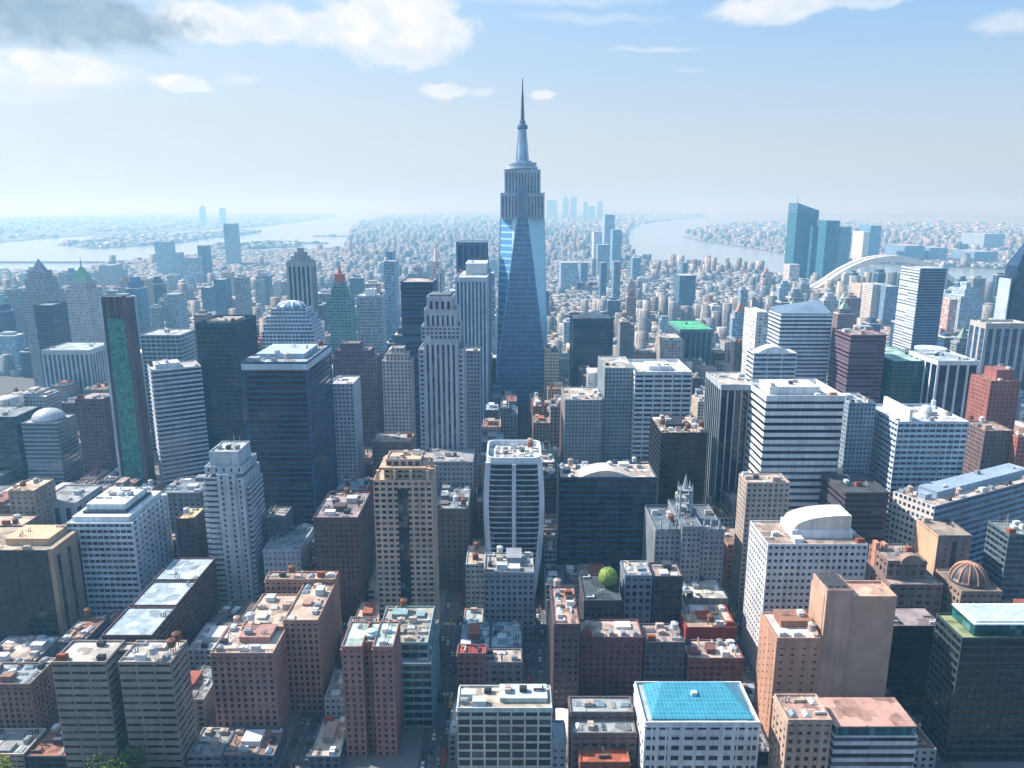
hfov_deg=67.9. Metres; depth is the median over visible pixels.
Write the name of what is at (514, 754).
window
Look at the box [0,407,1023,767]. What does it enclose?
pavement
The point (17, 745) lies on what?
city building
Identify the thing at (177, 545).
city building
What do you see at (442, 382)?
art deco tower
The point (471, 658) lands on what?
loft
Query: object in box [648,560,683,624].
dark loft
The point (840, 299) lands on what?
distant tower
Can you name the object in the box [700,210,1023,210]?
horizon coast
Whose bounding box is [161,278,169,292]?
distant tower
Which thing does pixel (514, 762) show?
window
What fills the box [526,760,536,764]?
window
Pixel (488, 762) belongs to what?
window
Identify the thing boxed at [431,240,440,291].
spired block
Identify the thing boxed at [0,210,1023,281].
water
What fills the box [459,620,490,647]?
city building
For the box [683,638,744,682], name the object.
brick loft
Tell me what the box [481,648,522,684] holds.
loft
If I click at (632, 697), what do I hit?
city building
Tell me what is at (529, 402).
city building
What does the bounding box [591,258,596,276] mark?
distant tower
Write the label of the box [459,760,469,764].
window
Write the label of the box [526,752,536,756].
window
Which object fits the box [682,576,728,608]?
grey loft
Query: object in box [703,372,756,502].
glass tower
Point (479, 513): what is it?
city building
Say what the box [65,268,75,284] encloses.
distant tower
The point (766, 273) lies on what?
distant tower
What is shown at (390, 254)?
blue slab
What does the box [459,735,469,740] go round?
window
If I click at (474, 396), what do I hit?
stone tower
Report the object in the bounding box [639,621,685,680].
brick loft
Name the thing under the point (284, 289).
distant tower
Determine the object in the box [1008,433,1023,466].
brick block
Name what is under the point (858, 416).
apartment tower
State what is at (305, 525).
city building
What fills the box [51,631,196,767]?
banded apartment building
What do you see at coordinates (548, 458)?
city building
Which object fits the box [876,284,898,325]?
blue slab
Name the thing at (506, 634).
city building
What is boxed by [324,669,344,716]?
city building
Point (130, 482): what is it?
city building
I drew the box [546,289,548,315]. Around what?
distant tower
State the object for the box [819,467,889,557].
brown block
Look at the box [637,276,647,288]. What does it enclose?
distant tower
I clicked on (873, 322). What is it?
distant tower
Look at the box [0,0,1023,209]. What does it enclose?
sky
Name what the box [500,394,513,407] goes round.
city building
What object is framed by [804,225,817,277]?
teal tower
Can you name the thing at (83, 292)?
spired tower
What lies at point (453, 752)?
city building
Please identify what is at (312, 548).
city building
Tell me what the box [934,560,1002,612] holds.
domed hall
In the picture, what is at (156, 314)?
distant tower
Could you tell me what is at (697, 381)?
city building
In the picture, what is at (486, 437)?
city building
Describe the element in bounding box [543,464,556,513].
city building
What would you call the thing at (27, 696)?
brick block
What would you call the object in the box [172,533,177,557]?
city building
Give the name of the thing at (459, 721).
window
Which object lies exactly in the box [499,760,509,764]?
window
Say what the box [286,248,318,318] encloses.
slim tower
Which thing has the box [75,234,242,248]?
island
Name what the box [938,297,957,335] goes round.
pale slab
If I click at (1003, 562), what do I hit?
grey glass office
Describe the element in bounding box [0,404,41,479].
teal block
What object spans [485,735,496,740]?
window
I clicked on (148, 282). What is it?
distant tower
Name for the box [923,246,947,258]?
block
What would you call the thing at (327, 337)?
city building
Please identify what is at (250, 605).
city building
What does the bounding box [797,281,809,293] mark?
distant tower
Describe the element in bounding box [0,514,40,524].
stone block
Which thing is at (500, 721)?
window
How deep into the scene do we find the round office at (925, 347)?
866.41 m
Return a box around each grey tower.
[356,286,386,359]
[382,345,416,448]
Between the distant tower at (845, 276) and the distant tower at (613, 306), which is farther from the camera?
the distant tower at (845, 276)
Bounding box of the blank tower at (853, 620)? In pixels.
[808,573,896,696]
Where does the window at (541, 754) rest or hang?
in the glass office at (504, 726)
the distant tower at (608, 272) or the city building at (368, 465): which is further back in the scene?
the distant tower at (608, 272)
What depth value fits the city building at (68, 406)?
797.91 m
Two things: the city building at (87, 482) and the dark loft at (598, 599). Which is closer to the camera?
the dark loft at (598, 599)
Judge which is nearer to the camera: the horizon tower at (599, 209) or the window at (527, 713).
the window at (527, 713)
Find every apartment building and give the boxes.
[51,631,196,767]
[101,558,219,647]
[209,621,291,727]
[240,564,342,711]
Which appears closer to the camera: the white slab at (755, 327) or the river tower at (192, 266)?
the white slab at (755, 327)
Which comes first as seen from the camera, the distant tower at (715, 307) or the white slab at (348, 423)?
the white slab at (348, 423)
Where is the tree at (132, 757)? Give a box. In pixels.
[84,745,147,767]
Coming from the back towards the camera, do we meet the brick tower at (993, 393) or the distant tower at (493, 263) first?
the distant tower at (493, 263)
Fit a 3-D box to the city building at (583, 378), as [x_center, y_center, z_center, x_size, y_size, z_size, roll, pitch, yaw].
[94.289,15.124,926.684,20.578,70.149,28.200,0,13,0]
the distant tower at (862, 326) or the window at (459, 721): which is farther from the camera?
the distant tower at (862, 326)
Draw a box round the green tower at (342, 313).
[328,265,356,352]
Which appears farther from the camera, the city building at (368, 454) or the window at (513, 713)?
the city building at (368, 454)
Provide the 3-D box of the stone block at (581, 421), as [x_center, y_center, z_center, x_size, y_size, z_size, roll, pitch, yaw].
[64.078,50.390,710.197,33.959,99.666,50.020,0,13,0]
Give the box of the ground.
[0,210,962,767]
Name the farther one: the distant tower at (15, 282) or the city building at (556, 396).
the distant tower at (15, 282)
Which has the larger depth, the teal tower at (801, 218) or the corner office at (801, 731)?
the teal tower at (801, 218)
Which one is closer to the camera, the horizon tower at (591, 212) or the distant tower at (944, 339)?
the distant tower at (944, 339)
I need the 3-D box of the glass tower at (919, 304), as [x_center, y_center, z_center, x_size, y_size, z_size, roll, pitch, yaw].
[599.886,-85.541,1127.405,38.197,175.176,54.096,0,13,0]
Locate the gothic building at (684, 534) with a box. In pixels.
[642,474,725,584]
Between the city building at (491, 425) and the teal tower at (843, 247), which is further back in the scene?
the teal tower at (843, 247)
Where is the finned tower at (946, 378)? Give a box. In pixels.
[908,349,979,418]
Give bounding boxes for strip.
[733,213,1022,217]
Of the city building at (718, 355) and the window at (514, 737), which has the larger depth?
the city building at (718, 355)
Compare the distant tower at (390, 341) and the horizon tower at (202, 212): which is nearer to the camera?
the distant tower at (390, 341)
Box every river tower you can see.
[154,241,175,274]
[174,252,183,278]
[182,257,202,282]
[197,245,212,281]
[223,223,241,263]
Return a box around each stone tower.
[466,346,481,489]
[730,472,789,611]
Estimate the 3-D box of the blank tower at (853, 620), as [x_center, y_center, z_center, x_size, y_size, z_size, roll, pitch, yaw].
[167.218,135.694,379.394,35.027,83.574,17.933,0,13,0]
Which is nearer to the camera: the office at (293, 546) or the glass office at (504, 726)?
the glass office at (504, 726)
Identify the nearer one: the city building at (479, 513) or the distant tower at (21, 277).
the city building at (479, 513)
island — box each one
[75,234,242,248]
[211,245,299,250]
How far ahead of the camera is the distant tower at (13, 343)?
1231.72 m
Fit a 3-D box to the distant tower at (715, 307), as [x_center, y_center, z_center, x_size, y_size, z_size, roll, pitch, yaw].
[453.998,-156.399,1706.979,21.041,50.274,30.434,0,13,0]
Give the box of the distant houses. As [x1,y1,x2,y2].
[0,213,1023,759]
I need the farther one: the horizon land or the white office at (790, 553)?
the horizon land
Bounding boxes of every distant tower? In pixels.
[0,282,8,295]
[0,294,7,302]
[0,296,16,331]
[0,331,26,364]
[5,286,28,346]
[10,274,21,286]
[18,272,26,286]
[19,347,33,377]
[25,267,32,277]
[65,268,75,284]
[101,279,110,293]
[106,290,119,295]
[115,293,141,348]
[119,271,129,292]
[125,276,151,333]
[140,276,154,310]
[150,304,164,330]
[153,277,166,303]
[160,297,165,320]
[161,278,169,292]
[167,273,178,290]
[188,278,196,289]
[193,310,211,323]
[196,272,204,282]
[221,270,234,295]
[233,274,252,314]
[255,265,265,305]
[256,321,259,337]
[261,273,272,304]
[273,279,282,297]
[280,279,287,295]
[318,290,330,332]
[318,300,327,332]
[325,272,334,289]
[350,275,364,297]
[364,280,380,292]
[379,262,383,273]
[387,334,394,349]
[394,326,402,344]
[408,271,416,276]
[412,265,422,276]
[441,267,444,287]
[489,259,497,277]
[495,311,497,353]
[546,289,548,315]
[559,353,568,377]
[563,318,569,342]
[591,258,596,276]
[606,297,619,315]
[607,264,609,278]
[625,279,635,308]
[625,290,636,321]
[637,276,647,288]
[640,263,645,275]
[659,315,668,332]
[708,303,720,317]
[729,295,744,338]
[737,287,747,308]
[752,269,758,276]
[760,268,771,287]
[762,309,768,338]
[775,299,789,305]
[776,281,790,299]
[785,288,803,302]
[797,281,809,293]
[819,293,838,317]
[831,295,854,334]
[837,287,846,307]
[841,272,848,284]
[843,295,861,323]
[848,270,858,283]
[857,325,874,330]
[862,317,880,331]
[873,269,885,282]
[889,320,894,346]
[937,332,953,349]
[939,262,948,288]
[949,321,967,355]
[954,276,966,286]
[967,275,985,295]
[992,273,1003,299]
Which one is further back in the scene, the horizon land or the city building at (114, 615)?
the horizon land
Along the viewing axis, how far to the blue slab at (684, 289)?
1961.27 m
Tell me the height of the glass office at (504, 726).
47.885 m
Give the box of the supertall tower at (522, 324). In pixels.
[496,78,546,403]
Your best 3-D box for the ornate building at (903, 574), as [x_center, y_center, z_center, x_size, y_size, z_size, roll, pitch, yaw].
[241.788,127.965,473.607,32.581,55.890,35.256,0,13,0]
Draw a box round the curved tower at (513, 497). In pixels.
[484,438,543,597]
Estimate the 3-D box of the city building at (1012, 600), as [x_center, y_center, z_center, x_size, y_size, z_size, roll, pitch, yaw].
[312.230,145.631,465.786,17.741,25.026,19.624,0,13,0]
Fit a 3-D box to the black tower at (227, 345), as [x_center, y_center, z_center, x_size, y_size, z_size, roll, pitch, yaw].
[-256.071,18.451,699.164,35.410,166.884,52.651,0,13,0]
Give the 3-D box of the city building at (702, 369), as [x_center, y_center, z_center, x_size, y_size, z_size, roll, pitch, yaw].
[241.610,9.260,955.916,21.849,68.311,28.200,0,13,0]
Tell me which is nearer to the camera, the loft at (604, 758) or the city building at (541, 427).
the loft at (604, 758)
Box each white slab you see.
[333,376,364,483]
[740,307,767,374]
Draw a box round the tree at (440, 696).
[437,692,444,699]
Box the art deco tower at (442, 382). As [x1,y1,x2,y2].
[418,273,466,448]
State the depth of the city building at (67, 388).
916.37 m
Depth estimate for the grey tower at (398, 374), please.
707.58 m
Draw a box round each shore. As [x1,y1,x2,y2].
[0,213,329,241]
[683,225,1004,269]
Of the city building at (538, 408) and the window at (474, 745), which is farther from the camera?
the city building at (538, 408)
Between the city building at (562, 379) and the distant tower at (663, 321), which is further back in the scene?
the distant tower at (663, 321)
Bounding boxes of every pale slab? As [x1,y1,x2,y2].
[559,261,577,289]
[592,231,601,258]
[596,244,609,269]
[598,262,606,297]
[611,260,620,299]
[783,263,799,281]
[850,231,869,260]
[850,282,861,297]
[859,282,884,317]
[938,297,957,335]
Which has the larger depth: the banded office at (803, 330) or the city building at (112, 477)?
the banded office at (803, 330)
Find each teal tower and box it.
[784,201,818,277]
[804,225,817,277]
[814,220,839,279]
[835,226,851,279]
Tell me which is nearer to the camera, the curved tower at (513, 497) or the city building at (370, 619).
the city building at (370, 619)
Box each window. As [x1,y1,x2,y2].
[458,712,469,715]
[458,720,469,723]
[459,727,469,732]
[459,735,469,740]
[459,743,469,748]
[459,752,469,756]
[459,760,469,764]
[472,712,482,715]
[472,720,482,723]
[472,727,482,732]
[472,735,482,740]
[472,743,483,748]
[472,752,483,756]
[472,760,483,764]
[485,712,496,715]
[485,720,496,723]
[485,727,496,732]
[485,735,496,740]
[485,743,496,748]
[486,752,496,756]
[486,760,496,764]
[499,712,509,715]
[499,720,509,723]
[499,727,509,732]
[499,735,509,740]
[499,743,509,748]
[499,752,509,756]
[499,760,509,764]
[512,712,523,715]
[512,720,523,723]
[512,727,523,732]
[512,735,523,740]
[512,743,523,748]
[512,752,523,756]
[512,760,523,764]
[526,712,536,715]
[526,720,536,723]
[526,727,536,732]
[526,735,536,740]
[526,743,536,748]
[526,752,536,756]
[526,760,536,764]
[539,712,550,715]
[539,720,550,723]
[539,727,550,732]
[539,735,549,740]
[539,743,549,748]
[539,752,549,756]
[539,760,549,764]
[646,745,654,749]
[658,745,666,749]
[671,745,678,749]
[683,756,691,759]
[684,745,692,749]
[696,745,704,749]
[696,756,704,759]
[708,756,716,759]
[709,745,717,749]
[723,745,730,749]
[734,745,742,749]
[747,745,755,749]
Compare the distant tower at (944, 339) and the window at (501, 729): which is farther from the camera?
the distant tower at (944, 339)
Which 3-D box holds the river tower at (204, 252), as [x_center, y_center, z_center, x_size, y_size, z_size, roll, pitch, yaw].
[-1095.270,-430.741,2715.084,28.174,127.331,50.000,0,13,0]
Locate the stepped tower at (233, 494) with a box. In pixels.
[202,436,265,604]
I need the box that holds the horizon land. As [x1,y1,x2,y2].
[0,210,379,210]
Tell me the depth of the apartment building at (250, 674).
375.93 m
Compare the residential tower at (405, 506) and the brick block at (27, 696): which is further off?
the residential tower at (405, 506)
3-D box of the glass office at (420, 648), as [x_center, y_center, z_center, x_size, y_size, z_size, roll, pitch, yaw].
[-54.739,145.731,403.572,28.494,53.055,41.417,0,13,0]
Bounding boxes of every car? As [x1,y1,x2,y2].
[281,761,287,767]
[441,758,445,765]
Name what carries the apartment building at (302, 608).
on the pavement
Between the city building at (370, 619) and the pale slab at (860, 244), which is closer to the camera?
the city building at (370, 619)
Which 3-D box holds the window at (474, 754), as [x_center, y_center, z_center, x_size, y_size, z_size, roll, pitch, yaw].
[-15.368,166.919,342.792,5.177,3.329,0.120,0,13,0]
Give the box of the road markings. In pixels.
[293,425,938,766]
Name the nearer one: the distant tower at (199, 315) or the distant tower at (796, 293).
the distant tower at (199, 315)
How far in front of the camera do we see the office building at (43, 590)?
462.07 m
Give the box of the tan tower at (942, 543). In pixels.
[913,518,972,575]
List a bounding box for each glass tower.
[648,414,707,503]
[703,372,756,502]
[892,265,946,349]
[921,603,1023,761]
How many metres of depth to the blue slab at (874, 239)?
3668.82 m
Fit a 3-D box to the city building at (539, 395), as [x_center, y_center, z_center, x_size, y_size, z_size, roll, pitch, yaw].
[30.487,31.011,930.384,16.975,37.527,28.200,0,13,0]
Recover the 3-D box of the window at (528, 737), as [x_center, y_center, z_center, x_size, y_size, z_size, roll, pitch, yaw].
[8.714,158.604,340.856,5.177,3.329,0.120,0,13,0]
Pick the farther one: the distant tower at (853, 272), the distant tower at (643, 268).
the distant tower at (643, 268)
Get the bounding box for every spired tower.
[21,259,65,386]
[65,259,103,341]
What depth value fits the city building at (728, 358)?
1072.06 m
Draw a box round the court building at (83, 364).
[41,342,107,391]
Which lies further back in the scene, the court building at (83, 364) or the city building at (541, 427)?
the court building at (83, 364)
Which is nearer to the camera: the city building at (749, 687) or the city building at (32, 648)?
the city building at (749, 687)
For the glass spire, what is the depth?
1069.45 m
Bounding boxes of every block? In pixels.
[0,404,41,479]
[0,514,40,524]
[0,661,59,730]
[7,477,56,524]
[50,485,102,524]
[75,392,117,474]
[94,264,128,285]
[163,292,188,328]
[201,286,215,311]
[213,278,231,314]
[262,505,293,545]
[332,339,384,446]
[371,433,414,476]
[420,447,475,540]
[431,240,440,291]
[437,482,471,589]
[483,545,534,644]
[560,385,602,461]
[655,329,683,362]
[753,609,822,743]
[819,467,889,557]
[884,244,924,259]
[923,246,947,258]
[945,281,983,329]
[950,249,997,262]
[961,232,1004,247]
[962,414,1013,473]
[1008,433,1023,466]
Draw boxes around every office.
[21,408,83,484]
[140,328,197,451]
[147,359,209,488]
[161,476,204,532]
[175,507,209,557]
[262,528,313,577]
[312,487,373,621]
[382,598,439,727]
[456,684,552,767]
[556,458,656,586]
[628,359,691,461]
[633,681,760,767]
[667,320,712,363]
[741,505,867,672]
[744,379,845,511]
[745,344,796,378]
[767,299,832,383]
[767,694,832,767]
[818,697,917,767]
[827,327,886,403]
[827,336,924,403]
[868,396,968,542]
[887,463,1023,565]
[914,345,946,349]
[982,516,1023,598]
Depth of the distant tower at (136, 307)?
1329.06 m
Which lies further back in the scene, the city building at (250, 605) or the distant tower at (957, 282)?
the distant tower at (957, 282)
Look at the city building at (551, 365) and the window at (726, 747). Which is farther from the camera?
the city building at (551, 365)
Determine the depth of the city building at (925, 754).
359.10 m
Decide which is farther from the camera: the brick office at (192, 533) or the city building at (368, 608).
the brick office at (192, 533)
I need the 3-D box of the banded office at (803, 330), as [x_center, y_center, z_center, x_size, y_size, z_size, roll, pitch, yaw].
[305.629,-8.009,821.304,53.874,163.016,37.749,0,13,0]
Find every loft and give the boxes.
[456,644,486,689]
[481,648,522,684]
[549,578,580,719]
[551,720,566,767]
[567,696,637,767]
[577,745,630,767]
[578,574,622,618]
[579,619,643,695]
[619,560,652,622]
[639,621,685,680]
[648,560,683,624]
[679,600,737,640]
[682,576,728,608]
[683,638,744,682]
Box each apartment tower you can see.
[597,356,633,461]
[838,393,875,474]
[965,319,1023,386]
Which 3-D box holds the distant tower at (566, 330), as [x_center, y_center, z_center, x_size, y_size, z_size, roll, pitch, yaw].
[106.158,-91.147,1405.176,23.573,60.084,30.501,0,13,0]
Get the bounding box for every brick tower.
[340,619,403,757]
[965,363,1020,429]
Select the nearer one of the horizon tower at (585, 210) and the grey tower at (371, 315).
the grey tower at (371, 315)
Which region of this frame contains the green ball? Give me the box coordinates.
[598,567,617,587]
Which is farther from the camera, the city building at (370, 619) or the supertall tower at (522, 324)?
the supertall tower at (522, 324)
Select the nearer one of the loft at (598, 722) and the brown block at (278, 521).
the loft at (598, 722)
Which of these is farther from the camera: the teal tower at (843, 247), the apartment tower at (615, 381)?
the teal tower at (843, 247)
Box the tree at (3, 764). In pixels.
[0,754,14,767]
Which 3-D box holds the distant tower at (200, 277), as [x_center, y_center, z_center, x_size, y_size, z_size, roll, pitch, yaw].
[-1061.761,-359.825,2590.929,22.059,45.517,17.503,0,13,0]
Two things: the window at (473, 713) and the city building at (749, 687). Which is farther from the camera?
the city building at (749, 687)
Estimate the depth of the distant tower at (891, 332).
1245.19 m
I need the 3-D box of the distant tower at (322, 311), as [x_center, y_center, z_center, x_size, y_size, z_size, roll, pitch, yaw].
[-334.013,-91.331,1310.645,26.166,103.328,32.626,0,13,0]
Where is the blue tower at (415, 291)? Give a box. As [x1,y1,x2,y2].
[400,277,437,448]
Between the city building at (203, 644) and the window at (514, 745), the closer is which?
the window at (514, 745)
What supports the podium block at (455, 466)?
on the pavement
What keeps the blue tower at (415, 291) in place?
on the pavement
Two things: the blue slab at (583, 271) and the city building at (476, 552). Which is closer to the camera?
the city building at (476, 552)
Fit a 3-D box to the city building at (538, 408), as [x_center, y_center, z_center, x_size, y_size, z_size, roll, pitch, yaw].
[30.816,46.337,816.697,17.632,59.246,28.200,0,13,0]
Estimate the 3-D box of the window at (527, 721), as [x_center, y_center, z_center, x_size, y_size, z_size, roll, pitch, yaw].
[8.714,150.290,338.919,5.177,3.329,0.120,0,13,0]
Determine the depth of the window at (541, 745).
341.75 m
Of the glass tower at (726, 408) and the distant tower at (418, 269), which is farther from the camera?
the distant tower at (418, 269)
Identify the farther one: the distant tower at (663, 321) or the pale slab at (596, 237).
the pale slab at (596, 237)
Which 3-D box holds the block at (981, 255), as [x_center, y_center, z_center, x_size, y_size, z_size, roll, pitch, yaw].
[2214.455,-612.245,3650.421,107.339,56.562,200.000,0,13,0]
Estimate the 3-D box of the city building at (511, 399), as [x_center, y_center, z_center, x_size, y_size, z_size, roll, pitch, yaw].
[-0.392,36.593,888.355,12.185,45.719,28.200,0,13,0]
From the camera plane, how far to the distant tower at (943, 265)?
2312.19 m
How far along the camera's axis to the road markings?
469.63 m
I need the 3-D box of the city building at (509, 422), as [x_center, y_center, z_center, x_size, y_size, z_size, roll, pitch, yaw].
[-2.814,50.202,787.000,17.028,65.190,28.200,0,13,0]
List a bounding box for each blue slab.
[384,260,400,340]
[386,250,395,259]
[447,288,454,292]
[491,271,494,354]
[579,261,587,281]
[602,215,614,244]
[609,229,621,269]
[630,257,640,279]
[673,273,695,305]
[680,262,687,272]
[859,225,881,256]
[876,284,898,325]
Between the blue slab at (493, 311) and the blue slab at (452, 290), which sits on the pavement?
the blue slab at (452, 290)
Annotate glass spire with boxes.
[993,244,1023,389]
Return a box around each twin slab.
[455,258,491,423]
[456,241,487,273]
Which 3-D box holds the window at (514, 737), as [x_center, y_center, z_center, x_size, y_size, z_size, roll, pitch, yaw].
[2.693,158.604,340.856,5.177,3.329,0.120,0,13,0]
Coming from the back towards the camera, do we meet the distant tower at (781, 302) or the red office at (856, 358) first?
the distant tower at (781, 302)
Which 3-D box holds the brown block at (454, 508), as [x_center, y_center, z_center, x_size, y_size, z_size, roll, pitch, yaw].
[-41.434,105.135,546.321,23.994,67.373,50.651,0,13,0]
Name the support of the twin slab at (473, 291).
on the pavement
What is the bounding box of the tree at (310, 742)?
[304,739,313,748]
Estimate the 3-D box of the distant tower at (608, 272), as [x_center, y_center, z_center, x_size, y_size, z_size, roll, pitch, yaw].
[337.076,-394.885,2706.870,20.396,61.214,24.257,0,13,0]
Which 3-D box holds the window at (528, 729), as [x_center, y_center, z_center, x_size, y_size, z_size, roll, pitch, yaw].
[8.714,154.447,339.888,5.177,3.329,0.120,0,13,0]
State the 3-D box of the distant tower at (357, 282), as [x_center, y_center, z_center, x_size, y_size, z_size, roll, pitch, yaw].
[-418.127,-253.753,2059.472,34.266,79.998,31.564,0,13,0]
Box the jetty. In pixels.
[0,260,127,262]
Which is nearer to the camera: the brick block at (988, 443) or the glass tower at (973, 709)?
the glass tower at (973, 709)
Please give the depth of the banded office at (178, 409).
657.55 m
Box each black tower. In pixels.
[195,315,258,458]
[241,340,337,527]
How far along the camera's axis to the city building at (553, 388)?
875.55 m
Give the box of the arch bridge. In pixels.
[810,255,955,287]
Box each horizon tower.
[199,205,206,223]
[219,208,226,223]
[546,200,556,218]
[562,193,568,218]
[570,197,576,219]
[583,202,587,218]
[588,206,594,218]
[597,201,602,218]
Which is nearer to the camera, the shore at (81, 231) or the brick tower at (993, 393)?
the brick tower at (993, 393)
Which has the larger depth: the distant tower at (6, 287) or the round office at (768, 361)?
the distant tower at (6, 287)
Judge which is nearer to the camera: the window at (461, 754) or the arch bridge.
the window at (461, 754)
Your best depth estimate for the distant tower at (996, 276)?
2062.58 m
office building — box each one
[0,524,88,641]
[66,484,173,614]
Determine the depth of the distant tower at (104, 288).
2027.50 m
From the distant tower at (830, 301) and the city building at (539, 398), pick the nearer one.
the city building at (539, 398)
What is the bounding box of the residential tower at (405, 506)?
[373,449,439,632]
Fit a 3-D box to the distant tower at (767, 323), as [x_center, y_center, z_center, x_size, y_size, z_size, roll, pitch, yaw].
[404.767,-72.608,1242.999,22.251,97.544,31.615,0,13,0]
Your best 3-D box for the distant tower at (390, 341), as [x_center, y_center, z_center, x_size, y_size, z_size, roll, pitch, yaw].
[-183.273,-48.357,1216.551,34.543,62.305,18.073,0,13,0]
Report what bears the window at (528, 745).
in the glass office at (504, 726)
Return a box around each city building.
[0,484,16,514]
[0,635,60,661]
[0,728,46,767]
[2,387,24,395]
[17,387,61,409]
[24,717,66,767]
[39,656,53,661]
[51,380,79,400]
[57,607,110,652]
[61,397,77,422]
[70,480,101,484]
[79,439,84,475]
[80,469,109,479]
[83,382,108,394]
[100,468,118,484]
[103,477,142,491]
[110,611,123,623]
[143,479,163,490]
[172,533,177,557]
[175,529,179,557]
[187,727,234,767]
[188,615,242,665]
[190,665,215,727]
[209,600,248,622]
[221,727,286,767]
[240,601,257,622]
[257,335,261,351]
[297,523,312,527]
[308,556,315,570]
[308,716,346,767]
[311,538,314,556]
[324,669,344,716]
[325,331,330,343]
[335,476,374,535]
[340,616,376,666]
[355,601,378,621]
[364,449,372,457]
[364,452,372,476]
[449,702,457,763]
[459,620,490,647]
[463,607,483,621]
[466,541,485,611]
[472,538,484,544]
[475,487,484,537]
[477,452,486,487]
[482,418,500,432]
[482,431,503,452]
[485,402,498,418]
[490,620,521,647]
[500,391,516,394]
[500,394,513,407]
[501,400,517,439]
[506,394,516,406]
[529,392,543,418]
[530,393,543,417]
[531,392,548,437]
[532,399,548,438]
[533,414,549,440]
[540,440,560,464]
[541,451,554,465]
[541,514,556,562]
[542,532,556,588]
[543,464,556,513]
[544,344,558,399]
[544,564,578,611]
[546,378,570,399]
[546,598,549,648]
[549,398,560,447]
[554,394,560,398]
[559,377,566,382]
[559,400,560,449]
[577,562,610,574]
[578,364,588,386]
[580,367,589,386]
[605,459,630,461]
[617,317,634,358]
[617,694,633,705]
[633,347,654,358]
[688,355,704,372]
[690,372,704,405]
[691,394,703,420]
[694,363,716,378]
[695,385,704,394]
[704,496,732,526]
[711,349,725,366]
[719,339,731,360]
[721,526,734,589]
[723,490,737,526]
[727,349,730,361]
[729,339,741,371]
[742,681,754,705]
[757,728,768,765]
[905,710,936,767]
[1001,599,1023,602]
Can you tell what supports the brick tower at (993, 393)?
on the ground
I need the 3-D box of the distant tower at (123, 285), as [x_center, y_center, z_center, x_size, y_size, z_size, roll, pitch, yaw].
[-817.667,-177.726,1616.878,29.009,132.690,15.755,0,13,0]
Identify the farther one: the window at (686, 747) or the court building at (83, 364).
the court building at (83, 364)
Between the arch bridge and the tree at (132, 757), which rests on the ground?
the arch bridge
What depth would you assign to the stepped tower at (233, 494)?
499.25 m
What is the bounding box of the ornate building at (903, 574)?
[864,540,943,616]
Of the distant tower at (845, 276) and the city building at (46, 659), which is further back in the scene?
the distant tower at (845, 276)
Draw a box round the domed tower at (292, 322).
[261,300,323,349]
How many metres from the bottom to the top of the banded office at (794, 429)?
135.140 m
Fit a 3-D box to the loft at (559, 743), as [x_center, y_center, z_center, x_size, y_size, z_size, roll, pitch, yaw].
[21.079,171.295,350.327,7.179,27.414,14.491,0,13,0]
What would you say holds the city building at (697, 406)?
on the pavement
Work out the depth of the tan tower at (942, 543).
481.01 m
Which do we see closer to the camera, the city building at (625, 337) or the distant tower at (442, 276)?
the city building at (625, 337)
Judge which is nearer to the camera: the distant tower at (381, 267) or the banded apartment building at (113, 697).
the banded apartment building at (113, 697)
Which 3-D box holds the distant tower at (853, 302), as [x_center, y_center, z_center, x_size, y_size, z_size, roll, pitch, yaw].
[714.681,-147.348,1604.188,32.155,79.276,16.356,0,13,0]
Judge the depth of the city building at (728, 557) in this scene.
527.48 m
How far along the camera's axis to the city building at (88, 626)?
438.92 m
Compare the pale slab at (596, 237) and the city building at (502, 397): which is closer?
the city building at (502, 397)
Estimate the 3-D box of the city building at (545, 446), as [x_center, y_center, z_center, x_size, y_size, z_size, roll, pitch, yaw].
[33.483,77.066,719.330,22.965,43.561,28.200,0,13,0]
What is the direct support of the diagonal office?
on the pavement
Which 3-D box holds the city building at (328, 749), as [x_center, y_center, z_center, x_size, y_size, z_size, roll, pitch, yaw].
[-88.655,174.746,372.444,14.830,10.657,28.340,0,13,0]
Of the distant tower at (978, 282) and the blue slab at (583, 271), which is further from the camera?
the blue slab at (583, 271)
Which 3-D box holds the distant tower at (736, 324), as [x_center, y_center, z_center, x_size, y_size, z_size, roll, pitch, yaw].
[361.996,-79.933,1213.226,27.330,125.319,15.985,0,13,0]
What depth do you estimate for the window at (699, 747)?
326.37 m
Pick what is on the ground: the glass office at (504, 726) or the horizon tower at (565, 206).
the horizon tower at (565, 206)
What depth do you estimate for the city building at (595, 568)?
514.76 m
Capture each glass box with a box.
[33,302,71,386]
[885,606,935,714]
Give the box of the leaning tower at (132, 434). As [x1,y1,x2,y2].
[99,295,155,483]
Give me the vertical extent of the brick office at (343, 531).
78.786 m
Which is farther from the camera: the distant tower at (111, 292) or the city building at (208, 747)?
the distant tower at (111, 292)

